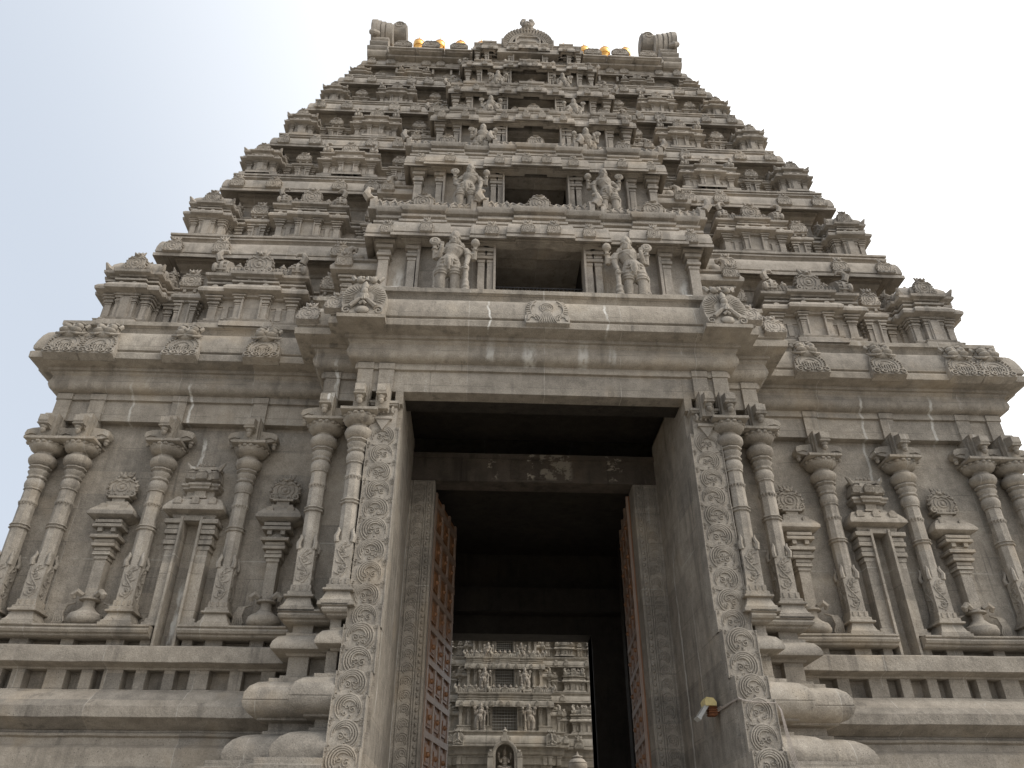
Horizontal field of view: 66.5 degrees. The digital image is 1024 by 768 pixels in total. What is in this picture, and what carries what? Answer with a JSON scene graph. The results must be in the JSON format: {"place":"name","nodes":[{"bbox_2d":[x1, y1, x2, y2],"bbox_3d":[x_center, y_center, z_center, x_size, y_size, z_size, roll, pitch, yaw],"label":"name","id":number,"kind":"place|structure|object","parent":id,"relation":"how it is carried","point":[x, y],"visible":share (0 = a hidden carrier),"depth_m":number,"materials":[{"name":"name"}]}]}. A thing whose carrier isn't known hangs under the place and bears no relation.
{"place":"outdoors","nodes":[
{"label":"outdoors","id":0,"kind":"place"},
{"bbox_2d":[0,0,1023,550],"label":"sky","id":1,"kind":"structure","parent":0,"point":[907,116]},
{"bbox_2d":[447,641,593,767],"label":"temple tower","id":2,"kind":"structure","parent":0,"point":[557,696],"depth_m":29.39,"materials":[{"name":"stone"}]},
{"bbox_2d":[473,703,487,729],"bbox_3d":[-1.157,12.284,28.815,0.567,1.005,0.276,1,-32,-2],"label":"guardian statue","id":3,"kind":"object","parent":2,"relation":"on","point":[480,711],"visible":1,"depth_m":28.76,"materials":[{"name":"stone"}]},
{"bbox_2d":[478,667,490,691],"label":"guardian statue","id":4,"kind":"object","parent":2,"relation":"on","point":[483,681],"visible":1,"depth_m":29.76,"materials":[{"name":"stone"}]},
{"bbox_2d":[483,642,493,660],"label":"guardian statue","id":5,"kind":"object","parent":2,"relation":"on","point":[488,647],"visible":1,"depth_m":30.57,"materials":[{"name":"stone"}]},
{"bbox_2d":[497,746,511,767],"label":"seated statue","id":6,"kind":"object","parent":2,"relation":"on","point":[504,759],"visible":1,"depth_m":27.44,"materials":[{"name":"stone"}]},
{"bbox_2d":[516,643,525,660],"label":"guardian statue","id":7,"kind":"object","parent":2,"relation":"on","point":[522,649],"visible":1,"depth_m":30.61,"materials":[{"name":"stone"}]},
{"bbox_2d":[519,667,531,691],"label":"guardian statue","id":8,"kind":"object","parent":2,"relation":"on","point":[525,680],"visible":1,"depth_m":29.83,"materials":[{"name":"stone"}]},
{"bbox_2d":[521,703,536,730],"bbox_3d":[0.631,12.329,28.881,0.567,1.005,0.276,1,-32,-2],"label":"guardian statue","id":9,"kind":"object","parent":2,"relation":"on","point":[529,711],"visible":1,"depth_m":28.83,"materials":[{"name":"stone"}]},
{"bbox_2d":[568,752,586,767],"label":"dome","id":10,"kind":"structure","parent":2,"relation":"on","point":[577,761],"depth_m":27.15,"materials":[{"name":"stone"}]},
{"label":"ground","id":11,"kind":"structure","parent":0,"visible":0},
{"bbox_2d":[0,19,1023,767],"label":"temple gateway tower","id":12,"kind":"structure","parent":11,"relation":"on","point":[322,473],"depth_m":14.41,"materials":[{"name":"stone"}]},
{"bbox_2d":[413,37,423,46],"bbox_3d":[-3.280,-11.983,27.556,0.402,0.918,0.402,1,-32,-2],"label":"gilded finial","id":13,"kind":"object","parent":12,"relation":"on","point":[418,42],"visible":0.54,"depth_m":27.35,"materials":[{"name":"gold metal"}]},
{"bbox_2d":[420,493,456,767],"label":"wooden door","id":14,"kind":"structure","parent":12,"relation":"in","point":[435,727],"depth_m":15.40,"materials":[{"name":"brown wood"}]},
{"bbox_2d":[436,37,444,49],"bbox_3d":[-2.550,-11.965,27.582,0.402,0.918,0.402,1,-32,-2],"label":"gilded finial","id":15,"kind":"object","parent":12,"relation":"on","point":[442,43],"visible":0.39,"depth_m":27.41,"materials":[{"name":"gold metal"}]},
{"bbox_2d":[429,230,479,288],"bbox_3d":[-1.143,-2.339,15.258,1.005,1.779,0.488,1,-32,-2],"label":"guardian statue","id":16,"kind":"object","parent":12,"relation":"on","point":[450,254],"visible":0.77,"depth_m":15.17,"materials":[{"name":"stone"}]},
{"bbox_2d":[451,163,489,207],"bbox_3d":[-0.925,-4.290,17.119,0.876,1.552,0.426,1,-32,-2],"label":"guardian statue","id":17,"kind":"object","parent":12,"relation":"on","point":[468,180],"visible":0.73,"depth_m":17.09,"materials":[{"name":"stone"}]},
{"bbox_2d":[468,123,497,152],"bbox_3d":[-0.697,-5.776,18.594,0.713,1.262,0.346,1,-32,-2],"label":"guardian statue","id":18,"kind":"object","parent":12,"relation":"on","point":[479,136],"visible":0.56,"depth_m":18.64,"materials":[{"name":"stone"}]},
{"bbox_2d":[479,95,502,110],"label":"guardian statue","id":19,"kind":"object","parent":12,"relation":"on","point":[489,104],"visible":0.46,"depth_m":20.08,"materials":[{"name":"stone"}]},
{"bbox_2d":[488,70,507,83],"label":"guardian statue","id":20,"kind":"object","parent":12,"relation":"on","point":[496,78],"visible":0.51,"depth_m":21.47,"materials":[{"name":"stone"}]},
{"bbox_2d":[552,73,572,86],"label":"guardian statue","id":21,"kind":"object","parent":12,"relation":"on","point":[567,81],"visible":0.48,"depth_m":21.53,"materials":[{"name":"stone"}]},
{"bbox_2d":[562,98,585,113],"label":"guardian statue","id":22,"kind":"object","parent":12,"relation":"on","point":[575,107],"visible":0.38,"depth_m":20.16,"materials":[{"name":"stone"}]},
{"bbox_2d":[581,43,588,53],"bbox_3d":[2.562,-11.836,27.769,0.402,0.918,0.402,1,-32,-2],"label":"gilded finial","id":23,"kind":"object","parent":12,"relation":"on","point":[583,47],"visible":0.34,"depth_m":27.58,"materials":[{"name":"gold metal"}]},
{"bbox_2d":[571,127,600,155],"bbox_3d":[1.790,-5.713,18.684,0.713,1.262,0.346,1,-32,-2],"label":"guardian statue","id":24,"kind":"object","parent":12,"relation":"on","point":[590,141],"visible":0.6,"depth_m":18.73,"materials":[{"name":"stone"}]},
{"bbox_2d":[584,168,624,212],"bbox_3d":[2.050,-4.215,17.227,0.876,1.552,0.426,1,-32,-2],"label":"guardian statue","id":25,"kind":"object","parent":12,"relation":"on","point":[609,189],"visible":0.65,"depth_m":17.24,"materials":[{"name":"stone"}]},
{"bbox_2d":[600,44,609,54],"bbox_3d":[3.292,-11.817,27.796,0.402,0.918,0.402,1,-32,-2],"label":"gilded finial","id":26,"kind":"object","parent":12,"relation":"on","point":[604,50],"visible":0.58,"depth_m":27.59,"materials":[{"name":"gold metal"}]},
{"bbox_2d":[602,236,651,293],"bbox_3d":[2.303,-2.252,15.384,1.005,1.779,0.488,1,-32,-2],"label":"guardian statue","id":27,"kind":"object","parent":12,"relation":"on","point":[633,263],"visible":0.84,"depth_m":15.29,"materials":[{"name":"stone"}]},
{"bbox_2d":[619,496,651,767],"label":"wooden door","id":28,"kind":"structure","parent":12,"relation":"in","point":[636,670],"depth_m":15.38,"materials":[{"name":"brown wood"}]},
{"bbox_2d":[694,697,719,721],"bbox_3d":[2.845,4.758,11.408,0.364,0.311,0.250,1,-32,-2],"label":"floodlight","id":29,"kind":"object","parent":12,"relation":"attached to","point":[709,705],"visible":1,"depth_m":11.35,"materials":[{"name":"metal"}]},
{"bbox_2d":[716,697,776,711],"bbox_3d":[3.114,4.469,10.902,0.422,0.105,1.100,20,-37,-28],"label":"cable","id":30,"kind":"object","parent":12,"relation":"attached to","point":[725,705],"visible":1,"depth_m":10.75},
{"bbox_2d":[777,704,800,767],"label":"hanging wire","id":31,"kind":"object","parent":12,"relation":"hanging from","point":[786,732],"visible":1,"depth_m":10.28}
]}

